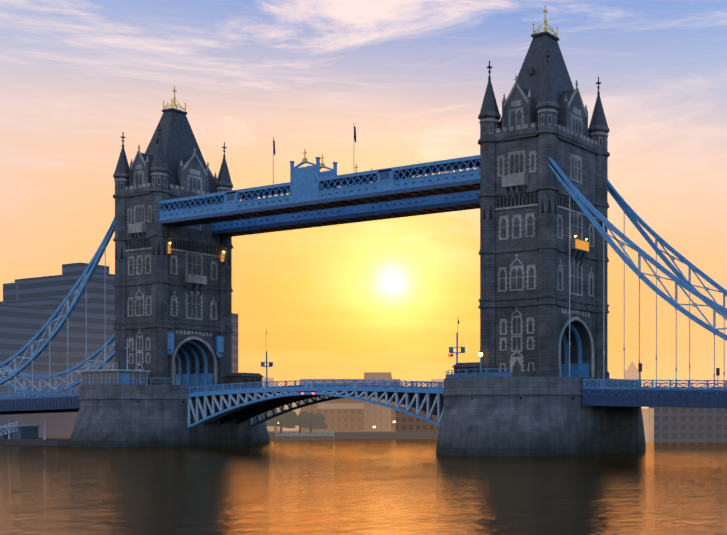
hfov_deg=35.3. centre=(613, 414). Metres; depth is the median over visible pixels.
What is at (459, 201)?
walkway
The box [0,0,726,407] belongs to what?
sky
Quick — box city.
[0,262,726,442]
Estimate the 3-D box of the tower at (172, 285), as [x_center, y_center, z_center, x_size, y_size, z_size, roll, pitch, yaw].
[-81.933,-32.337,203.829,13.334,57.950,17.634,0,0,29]
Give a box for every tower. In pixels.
[113,86,232,385]
[478,5,609,377]
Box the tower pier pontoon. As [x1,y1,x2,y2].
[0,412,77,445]
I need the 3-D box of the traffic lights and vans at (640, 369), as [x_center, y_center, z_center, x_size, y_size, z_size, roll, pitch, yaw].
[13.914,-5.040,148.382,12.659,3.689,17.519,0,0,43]
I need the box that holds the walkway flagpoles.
[273,126,355,183]
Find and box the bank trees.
[263,409,327,432]
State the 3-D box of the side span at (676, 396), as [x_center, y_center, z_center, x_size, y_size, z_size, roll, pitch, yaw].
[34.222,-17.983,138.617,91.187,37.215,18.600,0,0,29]
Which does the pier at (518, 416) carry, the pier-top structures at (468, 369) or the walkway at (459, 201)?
the pier-top structures at (468, 369)
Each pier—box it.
[69,385,269,446]
[436,376,645,455]
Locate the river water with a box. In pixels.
[0,436,726,534]
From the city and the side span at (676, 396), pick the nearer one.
the side span at (676, 396)
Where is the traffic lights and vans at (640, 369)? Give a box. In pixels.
[638,363,719,384]
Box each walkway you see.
[159,149,480,227]
[211,164,479,236]
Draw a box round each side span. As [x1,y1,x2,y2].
[0,217,114,414]
[549,156,726,408]
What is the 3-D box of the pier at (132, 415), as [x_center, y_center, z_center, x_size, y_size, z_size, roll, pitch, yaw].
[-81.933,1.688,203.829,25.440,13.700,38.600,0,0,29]
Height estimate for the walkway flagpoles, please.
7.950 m
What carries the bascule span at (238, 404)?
attached to the pier at (132, 415)
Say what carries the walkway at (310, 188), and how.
attached to the tower at (172, 285)
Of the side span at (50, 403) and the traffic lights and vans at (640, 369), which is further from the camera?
the side span at (50, 403)
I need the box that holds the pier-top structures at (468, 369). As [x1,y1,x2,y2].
[446,320,510,377]
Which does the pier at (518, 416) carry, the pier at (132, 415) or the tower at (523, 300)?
the tower at (523, 300)
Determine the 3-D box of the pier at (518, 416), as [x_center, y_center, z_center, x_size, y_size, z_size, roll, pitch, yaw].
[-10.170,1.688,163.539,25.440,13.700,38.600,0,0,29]
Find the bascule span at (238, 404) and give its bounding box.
[188,379,443,427]
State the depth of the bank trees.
240.79 m

